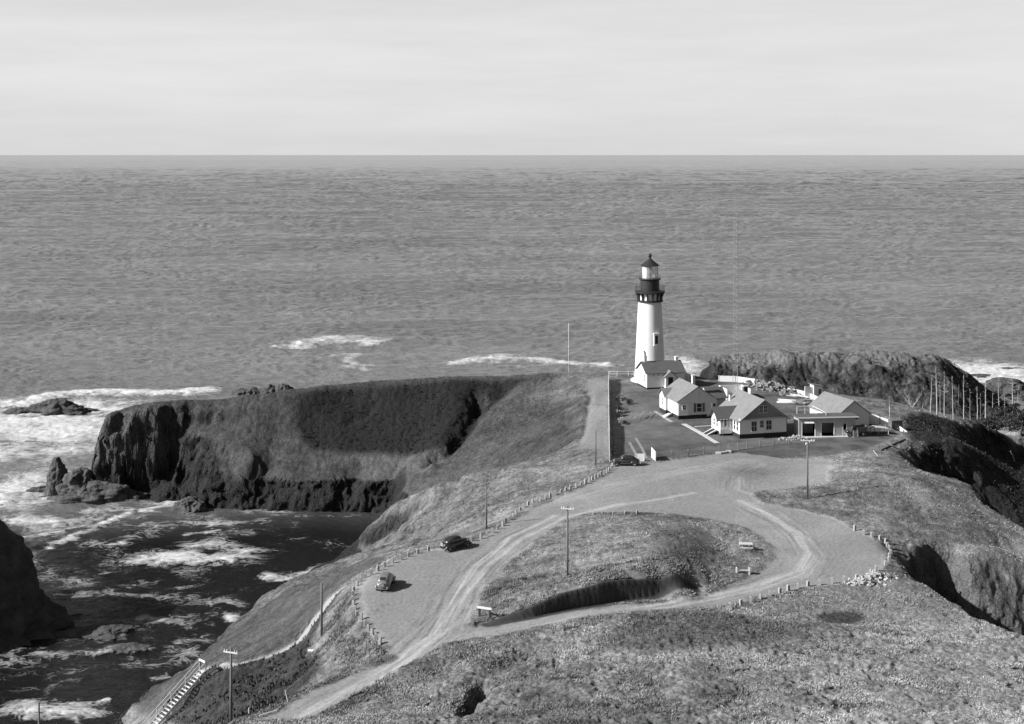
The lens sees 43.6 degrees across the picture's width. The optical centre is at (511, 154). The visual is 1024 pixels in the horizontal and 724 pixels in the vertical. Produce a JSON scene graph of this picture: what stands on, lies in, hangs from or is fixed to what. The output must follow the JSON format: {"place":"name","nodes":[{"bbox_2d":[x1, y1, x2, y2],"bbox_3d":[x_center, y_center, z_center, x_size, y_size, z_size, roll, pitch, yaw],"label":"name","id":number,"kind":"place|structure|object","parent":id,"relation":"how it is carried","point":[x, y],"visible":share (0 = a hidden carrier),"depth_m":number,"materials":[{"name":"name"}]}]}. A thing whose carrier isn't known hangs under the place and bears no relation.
{"place":"outdoors","nodes":[
{"label":"outdoors","id":0,"kind":"place"},
{"bbox_2d":[0,155,1023,723],"bbox_3d":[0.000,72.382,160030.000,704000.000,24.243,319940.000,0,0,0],"label":"sea","id":1,"kind":"structure","parent":0,"point":[126,281],"depth_m":702.20,"materials":[{"name":"liquid"}]},
{"bbox_2d":[2,407,32,414],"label":"sea rock","id":2,"kind":"object","parent":1,"relation":"in","point":[17,410],"visible":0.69,"depth_m":373.36,"materials":[{"name":"grey stone"}]},
{"bbox_2d":[26,485,45,492],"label":"sea rock","id":3,"kind":"object","parent":1,"relation":"in","point":[42,488],"visible":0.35,"depth_m":287.31,"materials":[{"name":"grey stone"}]},
{"bbox_2d":[0,520,74,651],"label":"sea stack","id":4,"kind":"object","parent":1,"relation":"in","point":[30,610],"visible":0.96,"depth_m":202.56,"materials":[{"name":"black stone"}]},
{"bbox_2d":[43,457,67,496],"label":"sea rock","id":5,"kind":"object","parent":1,"relation":"in","point":[57,471],"visible":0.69,"depth_m":282.20,"materials":[{"name":"grey stone"}]},
{"bbox_2d":[25,398,95,415],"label":"sea rock","id":6,"kind":"object","parent":1,"relation":"in","point":[59,406],"visible":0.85,"depth_m":374.18,"materials":[{"name":"grey stone"}]},
{"bbox_2d":[55,467,92,495],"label":"sea rock","id":7,"kind":"object","parent":1,"relation":"in","point":[74,481],"visible":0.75,"depth_m":280.70,"materials":[{"name":"grey stone"}]},
{"bbox_2d":[38,480,150,503],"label":"sea rock","id":8,"kind":"object","parent":1,"relation":"in","point":[98,492],"visible":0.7,"depth_m":279.23,"materials":[{"name":"grey stone"}]},
{"bbox_2d":[52,623,144,641],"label":"sea rock","id":9,"kind":"object","parent":1,"relation":"in","point":[110,632],"visible":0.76,"depth_m":202.34,"materials":[{"name":"grey stone"}]},
{"bbox_2d":[111,642,152,653],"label":"sea rock","id":10,"kind":"object","parent":1,"relation":"in","point":[127,648],"visible":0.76,"depth_m":196.18,"materials":[{"name":"grey stone"}]},
{"bbox_2d":[172,496,207,512],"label":"sea rock","id":11,"kind":"object","parent":1,"relation":"in","point":[193,504],"visible":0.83,"depth_m":272.35,"materials":[{"name":"grey stone"}]},
{"bbox_2d":[230,388,247,395],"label":"sea rock","id":12,"kind":"object","parent":1,"relation":"in","point":[240,391],"visible":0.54,"depth_m":400.31,"materials":[{"name":"grey stone"}]},
{"bbox_2d":[244,387,258,395],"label":"sea rock","id":13,"kind":"object","parent":1,"relation":"in","point":[252,391],"visible":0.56,"depth_m":400.03,"materials":[{"name":"grey stone"}]},
{"bbox_2d":[258,384,275,393],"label":"sea rock","id":14,"kind":"object","parent":1,"relation":"in","point":[269,388],"visible":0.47,"depth_m":400.32,"materials":[{"name":"grey stone"}]},
{"bbox_2d":[274,383,293,391],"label":"sea rock","id":15,"kind":"object","parent":1,"relation":"in","point":[280,387],"visible":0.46,"depth_m":400.82,"materials":[{"name":"grey stone"}]},
{"bbox_2d":[971,374,990,377],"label":"sea rock","id":16,"kind":"object","parent":1,"relation":"in","point":[981,375],"visible":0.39,"depth_m":436.14,"materials":[{"name":"grey stone"}]},
{"bbox_2d":[983,377,1023,401],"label":"sea rock","id":17,"kind":"object","parent":1,"relation":"in","point":[1005,386],"visible":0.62,"depth_m":394.40,"materials":[{"name":"grey stone"}]},
{"bbox_2d":[1001,367,1023,368],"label":"sea rock","id":18,"kind":"object","parent":1,"relation":"in","point":[1010,368],"visible":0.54,"depth_m":448.96,"materials":[{"name":"grey stone"}]},
{"bbox_2d":[0,0,1023,154],"label":"sky","id":19,"kind":"structure","parent":0,"point":[78,77],"materials":[{"name":"white"}]},
{"bbox_2d":[91,349,1023,723],"bbox_3d":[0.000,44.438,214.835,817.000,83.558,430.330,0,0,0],"label":"ground","id":20,"kind":"structure","parent":0,"point":[249,451],"depth_m":177.04,"materials":[{"name":"plant"}]},
{"bbox_2d":[38,702,39,723],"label":"utility pole","id":21,"kind":"object","parent":20,"relation":"on","point":[38,712],"visible":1,"depth_m":124.94,"materials":[{"name":"grey wood"}]},
{"bbox_2d":[142,658,205,723],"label":"stairway","id":22,"kind":"object","parent":20,"relation":"on","point":[200,660],"visible":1,"depth_m":142.66,"materials":[{"name":"white paint"}]},
{"bbox_2d":[223,648,237,721],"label":"utility pole","id":23,"kind":"object","parent":20,"relation":"on","point":[231,707],"visible":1,"depth_m":122.89,"materials":[{"name":"grey wood"}]},
{"bbox_2d":[259,710,277,715],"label":"plank","id":24,"kind":"object","parent":20,"relation":"on","point":[270,712],"visible":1,"depth_m":115.86,"materials":[{"name":"grey wood"}]},
{"bbox_2d":[320,583,322,636],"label":"utility pole","id":25,"kind":"object","parent":20,"relation":"on","point":[321,618],"visible":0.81,"depth_m":143.93,"materials":[{"name":"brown wood"}]},
{"bbox_2d":[374,572,395,590],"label":"parked car","id":26,"kind":"object","parent":20,"relation":"on","point":[386,580],"visible":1,"depth_m":146.96,"materials":[{"name":"paint"}]},
{"bbox_2d":[438,534,471,551],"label":"parked car","id":27,"kind":"object","parent":20,"relation":"on","point":[449,543],"visible":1,"depth_m":162.50,"materials":[{"name":"paint"}]},
{"bbox_2d":[477,606,491,618],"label":"road sign","id":28,"kind":"object","parent":20,"relation":"on","point":[482,607],"visible":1,"depth_m":137.26,"materials":[{"name":"white paint"}]},
{"bbox_2d":[485,487,486,528],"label":"utility pole","id":29,"kind":"object","parent":20,"relation":"on","point":[486,509],"visible":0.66,"depth_m":173.90,"materials":[{"name":"grey wood"}]},
{"bbox_2d":[561,506,573,575],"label":"utility pole","id":30,"kind":"object","parent":20,"relation":"on","point":[567,559],"visible":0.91,"depth_m":145.50,"materials":[{"name":"grey wood"}]},
{"bbox_2d":[568,323,568,371],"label":"flagpole","id":31,"kind":"object","parent":20,"relation":"on","point":[568,347],"visible":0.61,"depth_m":419.85,"materials":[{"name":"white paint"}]},
{"bbox_2d":[163,351,1023,723],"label":"scrub","id":32,"kind":"object","parent":20,"relation":"on","point":[253,703],"visible":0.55,"depth_m":237.68,"materials":[{"name":"grey plant"}]},
{"bbox_2d":[595,430,595,464],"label":"utility pole","id":33,"kind":"object","parent":20,"relation":"on","point":[595,447],"visible":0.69,"depth_m":208.10,"materials":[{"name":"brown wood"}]},
{"bbox_2d":[608,371,616,461],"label":"board fence","id":34,"kind":"object","parent":20,"relation":"on","point":[610,419],"visible":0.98,"depth_m":236.50,"materials":[{"name":"white wood"}]},
{"bbox_2d":[615,409,626,416],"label":"shrub","id":35,"kind":"object","parent":20,"relation":"on","point":[617,412],"visible":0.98,"depth_m":252.72,"materials":[{"name":"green plant"}]},
{"bbox_2d":[609,371,633,375],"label":"rail fence","id":36,"kind":"object","parent":20,"relation":"on","point":[622,371],"visible":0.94,"depth_m":297.07,"materials":[{"name":"white paint"}]},
{"bbox_2d":[615,404,627,411],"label":"shrub","id":37,"kind":"object","parent":20,"relation":"on","point":[618,407],"visible":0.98,"depth_m":255.11,"materials":[{"name":"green plant"}]},
{"bbox_2d":[617,417,626,423],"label":"shrub","id":38,"kind":"object","parent":20,"relation":"on","point":[621,420],"visible":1,"depth_m":247.06,"materials":[{"name":"grey plant"}]},
{"bbox_2d":[611,454,640,465],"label":"parked car","id":39,"kind":"object","parent":20,"relation":"on","point":[631,459],"visible":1,"depth_m":205.93,"materials":[{"name":"paint"}]},
{"bbox_2d":[232,554,1023,723],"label":"meadow grass","id":40,"kind":"structure","parent":20,"relation":"on","point":[758,662],"depth_m":120.09,"materials":[{"name":"plant"}]},
{"bbox_2d":[232,402,1023,708],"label":"slope grass","id":41,"kind":"structure","parent":20,"relation":"on","point":[660,523],"depth_m":172.52,"materials":[{"name":"plant"}]},
{"bbox_2d":[626,399,633,404],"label":"shrub","id":42,"kind":"object","parent":20,"relation":"on","point":[628,402],"visible":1,"depth_m":261.89,"materials":[{"name":"grey plant"}]},
{"bbox_2d":[628,442,635,455],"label":"wheel track","id":43,"kind":"structure","parent":20,"relation":"on","point":[632,447],"depth_m":219.61,"materials":[{"name":"grey concrete"}]},
{"bbox_2d":[636,453,644,461],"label":"gate leaf","id":44,"kind":"object","parent":20,"relation":"on","point":[641,457],"visible":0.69,"depth_m":209.19,"materials":[{"name":"white paint"}]},
{"bbox_2d":[635,438,647,457],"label":"wheel track","id":45,"kind":"structure","parent":20,"relation":"on","point":[639,444],"depth_m":219.44,"materials":[{"name":"grey concrete"}]},
{"bbox_2d":[629,410,659,419],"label":"pampas clump","id":46,"kind":"object","parent":20,"relation":"on","point":[651,414],"visible":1,"depth_m":249.29,"materials":[{"name":"grey plant"}]},
{"bbox_2d":[631,253,664,382],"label":"lighthouse","id":47,"kind":"object","parent":20,"relation":"on","point":[649,337],"visible":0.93,"depth_m":288.42,"materials":[{"name":"white paint"}]},
{"bbox_2d":[653,333,659,345],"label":"window","id":48,"kind":"structure","parent":47,"relation":"in","point":[656,335],"depth_m":287.60,"materials":[{"name":"white paint"}]},
{"bbox_2d":[651,447,655,460],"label":"gate leaf","id":49,"kind":"object","parent":20,"relation":"on","point":[653,453],"visible":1,"depth_m":210.57,"materials":[{"name":"white paint"}]},
{"bbox_2d":[635,351,686,388],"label":"oil house","id":50,"kind":"structure","parent":20,"relation":"on","point":[658,374],"depth_m":280.13,"materials":[{"name":"white paint"}]},
{"bbox_2d":[668,377,672,385],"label":"door","id":51,"kind":"structure","parent":50,"relation":"in","point":[670,379],"depth_m":278.69,"materials":[{"name":"wood"}]},
{"bbox_2d":[654,411,673,421],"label":"walkway","id":52,"kind":"structure","parent":20,"relation":"on","point":[666,418],"depth_m":247.19,"materials":[{"name":"grey concrete"}]},
{"bbox_2d":[684,373,692,382],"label":"cistern","id":53,"kind":"object","parent":20,"relation":"on","point":[687,376],"visible":0.31,"depth_m":286.25,"materials":[{"name":"white paint"}]},
{"bbox_2d":[657,375,726,419],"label":"keepers house","id":54,"kind":"structure","parent":20,"relation":"on","point":[679,398],"depth_m":245.99,"materials":[{"name":"grey"}]},
{"bbox_2d":[694,403,704,411],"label":"window","id":55,"kind":"structure","parent":54,"relation":"in","point":[698,407],"depth_m":245.34,"materials":[{"name":"black glass"}]},
{"bbox_2d":[682,424,718,442],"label":"walkway","id":56,"kind":"structure","parent":20,"relation":"on","point":[701,433],"depth_m":231.60,"materials":[{"name":"concrete"}]},
{"bbox_2d":[716,450,730,453],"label":"log kerb","id":57,"kind":"structure","parent":20,"relation":"on","point":[726,451],"depth_m":215.27,"materials":[{"name":"wood"}]},
{"bbox_2d":[656,436,804,457],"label":"wire fence","id":58,"kind":"object","parent":20,"relation":"on","point":[736,447],"visible":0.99,"depth_m":216.58,"materials":[{"name":"grey metal"}]},
{"bbox_2d":[719,384,750,398],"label":"mast enclosure","id":59,"kind":"object","parent":20,"relation":"on","point":[728,389],"visible":0.41,"depth_m":270.77,"materials":[{"name":"white paint"}]},
{"bbox_2d":[732,215,737,390],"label":"radio mast","id":60,"kind":"object","parent":20,"relation":"on","point":[737,322],"visible":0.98,"depth_m":268.12,"materials":[{"name":"metal"}]},
{"bbox_2d":[718,375,754,383],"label":"board fence","id":61,"kind":"object","parent":20,"relation":"on","point":[730,379],"visible":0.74,"depth_m":287.44,"materials":[{"name":"white paint"}]},
{"bbox_2d":[736,567,749,574],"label":"bench","id":62,"kind":"object","parent":20,"relation":"on","point":[748,570],"visible":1,"depth_m":152.22,"materials":[{"name":"white wood"}]},
{"bbox_2d":[739,542,752,550],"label":"picnic table","id":63,"kind":"object","parent":20,"relation":"on","point":[745,543],"visible":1,"depth_m":160.80,"materials":[{"name":"white wood"}]},
{"bbox_2d":[704,385,790,438],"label":"keepers house","id":64,"kind":"structure","parent":20,"relation":"on","point":[743,413],"depth_m":229.35,"materials":[{"name":"grey"}]},
{"bbox_2d":[751,421,756,431],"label":"window","id":65,"kind":"structure","parent":64,"relation":"in","point":[753,423],"depth_m":228.07,"materials":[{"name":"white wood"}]},
{"bbox_2d":[759,405,762,412],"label":"window","id":66,"kind":"structure","parent":64,"relation":"in","point":[760,406],"depth_m":228.38,"materials":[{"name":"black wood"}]},
{"bbox_2d":[760,420,763,427],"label":"window","id":67,"kind":"structure","parent":64,"relation":"in","point":[761,421],"depth_m":228.46,"materials":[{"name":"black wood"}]},
{"bbox_2d":[763,405,767,412],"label":"window","id":68,"kind":"structure","parent":64,"relation":"in","point":[765,407],"depth_m":228.63,"materials":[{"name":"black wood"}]},
{"bbox_2d":[766,420,771,429],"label":"window","id":69,"kind":"structure","parent":64,"relation":"in","point":[768,422],"depth_m":228.85,"materials":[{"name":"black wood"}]},
{"bbox_2d":[742,378,804,395],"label":"debris","id":70,"kind":"object","parent":20,"relation":"on","point":[772,385],"visible":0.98,"depth_m":276.57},
{"bbox_2d":[777,399,796,403],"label":"upturned boat","id":71,"kind":"object","parent":20,"relation":"on","point":[788,401],"visible":1,"depth_m":260.82,"materials":[{"name":"white wood"}]},
{"bbox_2d":[776,435,808,440],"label":"stone heap","id":72,"kind":"object","parent":20,"relation":"on","point":[793,437],"visible":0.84,"depth_m":227.24,"materials":[{"name":"grey stone"}]},
{"bbox_2d":[780,392,807,397],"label":"timber pile","id":73,"kind":"object","parent":20,"relation":"on","point":[796,395],"visible":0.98,"depth_m":267.92,"materials":[{"name":"white wood"}]},
{"bbox_2d":[788,388,816,398],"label":"board fence","id":74,"kind":"object","parent":20,"relation":"on","point":[812,396],"visible":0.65,"depth_m":269.14,"materials":[{"name":"white paint"}]},
{"bbox_2d":[793,399,814,403],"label":"timber pile","id":75,"kind":"object","parent":20,"relation":"on","point":[805,401],"visible":0.62,"depth_m":260.26,"materials":[{"name":"grey wood"}]},
{"bbox_2d":[801,438,814,498],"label":"utility pole","id":76,"kind":"object","parent":20,"relation":"on","point":[807,442],"visible":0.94,"depth_m":185.28,"materials":[{"name":"grey wood"}]},
{"bbox_2d":[805,383,823,398],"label":"hut","id":77,"kind":"object","parent":20,"relation":"on","point":[815,389],"visible":0.75,"depth_m":266.95,"materials":[{"name":"white paint"}]},
{"bbox_2d":[792,406,858,437],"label":"garage","id":78,"kind":"structure","parent":20,"relation":"on","point":[816,425],"depth_m":230.03,"materials":[{"name":"white paint"}]},
{"bbox_2d":[807,391,870,426],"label":"storehouse","id":79,"kind":"structure","parent":20,"relation":"on","point":[826,402],"depth_m":238.95,"materials":[{"name":"grey"}]},
{"bbox_2d":[844,424,866,436],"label":"old truck","id":80,"kind":"object","parent":20,"relation":"on","point":[862,428],"visible":1,"depth_m":229.63,"materials":[{"name":"grey metal"}]},
{"bbox_2d":[841,569,904,586],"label":"rubble","id":81,"kind":"object","parent":20,"relation":"on","point":[868,577],"visible":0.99,"depth_m":150.14,"materials":[{"name":"stone"}]},
{"bbox_2d":[853,419,901,437],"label":"wire fence","id":82,"kind":"object","parent":20,"relation":"on","point":[873,429],"visible":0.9,"depth_m":232.64,"materials":[{"name":"grey wood"}]},
{"bbox_2d":[867,425,888,433],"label":"lean to","id":83,"kind":"object","parent":20,"relation":"on","point":[872,427],"visible":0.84,"depth_m":233.20,"materials":[{"name":"white wood"}]},
{"bbox_2d":[869,414,906,432],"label":"board fence","id":84,"kind":"object","parent":20,"relation":"on","point":[876,419],"visible":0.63,"depth_m":240.48,"materials":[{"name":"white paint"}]},
{"bbox_2d":[880,439,905,450],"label":"log","id":85,"kind":"object","parent":20,"relation":"on","point":[883,448],"visible":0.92,"depth_m":221.16,"materials":[{"name":"black wood"}]},
{"bbox_2d":[888,419,903,429],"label":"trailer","id":86,"kind":"object","parent":20,"relation":"on","point":[896,423],"visible":1,"depth_m":237.46,"materials":[{"name":"grey metal"}]},
{"bbox_2d":[902,390,919,406],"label":"bare bush","id":87,"kind":"object","parent":20,"relation":"on","point":[910,402],"visible":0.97,"depth_m":267.40,"materials":[{"name":"grey plant"}]},
{"bbox_2d":[930,377,932,411],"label":"dead tree","id":88,"kind":"object","parent":20,"relation":"on","point":[931,395],"visible":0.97,"depth_m":267.42,"materials":[{"name":"grey wood"}]},
{"bbox_2d":[934,370,939,414],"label":"dead tree","id":89,"kind":"object","parent":20,"relation":"on","point":[936,381],"visible":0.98,"depth_m":264.56,"materials":[{"name":"grey wood"}]},
{"bbox_2d":[942,376,946,414],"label":"dead tree","id":90,"kind":"object","parent":20,"relation":"on","point":[944,396],"visible":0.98,"depth_m":266.67,"materials":[{"name":"grey wood"}]},
{"bbox_2d":[949,385,953,419],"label":"dead tree","id":91,"kind":"object","parent":20,"relation":"on","point":[952,402],"visible":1,"depth_m":264.20,"materials":[{"name":"grey wood"}]},
{"bbox_2d":[963,377,966,419],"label":"dead tree","id":92,"kind":"object","parent":20,"relation":"on","point":[963,398],"visible":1,"depth_m":267.72,"materials":[{"name":"grey wood"}]},
{"bbox_2d":[985,383,988,417],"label":"dead tree","id":93,"kind":"object","parent":20,"relation":"on","point":[985,400],"visible":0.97,"depth_m":313.95,"materials":[{"name":"grey wood"}]},
{"bbox_2d":[979,417,1008,433],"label":"bush","id":94,"kind":"object","parent":20,"relation":"on","point":[989,423],"visible":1,"depth_m":269.72,"materials":[{"name":"grey plant"}]},
{"bbox_2d":[995,380,1000,408],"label":"dead tree","id":95,"kind":"object","parent":20,"relation":"on","point":[998,393],"visible":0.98,"depth_m":322.43,"materials":[{"name":"grey wood"}]},
{"bbox_2d":[990,405,1017,427],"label":"evergreen tree","id":96,"kind":"object","parent":20,"relation":"on","point":[997,412],"visible":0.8,"depth_m":284.55,"materials":[{"name":"grey plant"}]},
{"bbox_2d":[999,403,1023,432],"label":"evergreen tree","id":97,"kind":"object","parent":20,"relation":"on","point":[1012,407],"visible":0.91,"depth_m":280.26,"materials":[{"name":"grey plant"}]},
{"bbox_2d":[1003,375,1019,411],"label":"dead tree","id":98,"kind":"object","parent":20,"relation":"on","point":[1012,391],"visible":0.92,"depth_m":327.65,"materials":[{"name":"grey wood"}]},
{"bbox_2d":[1010,409,1023,435],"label":"evergreen tree","id":99,"kind":"object","parent":20,"relation":"on","point":[1021,417],"visible":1,"depth_m":278.41,"materials":[{"name":"grey plant"}]}
]}

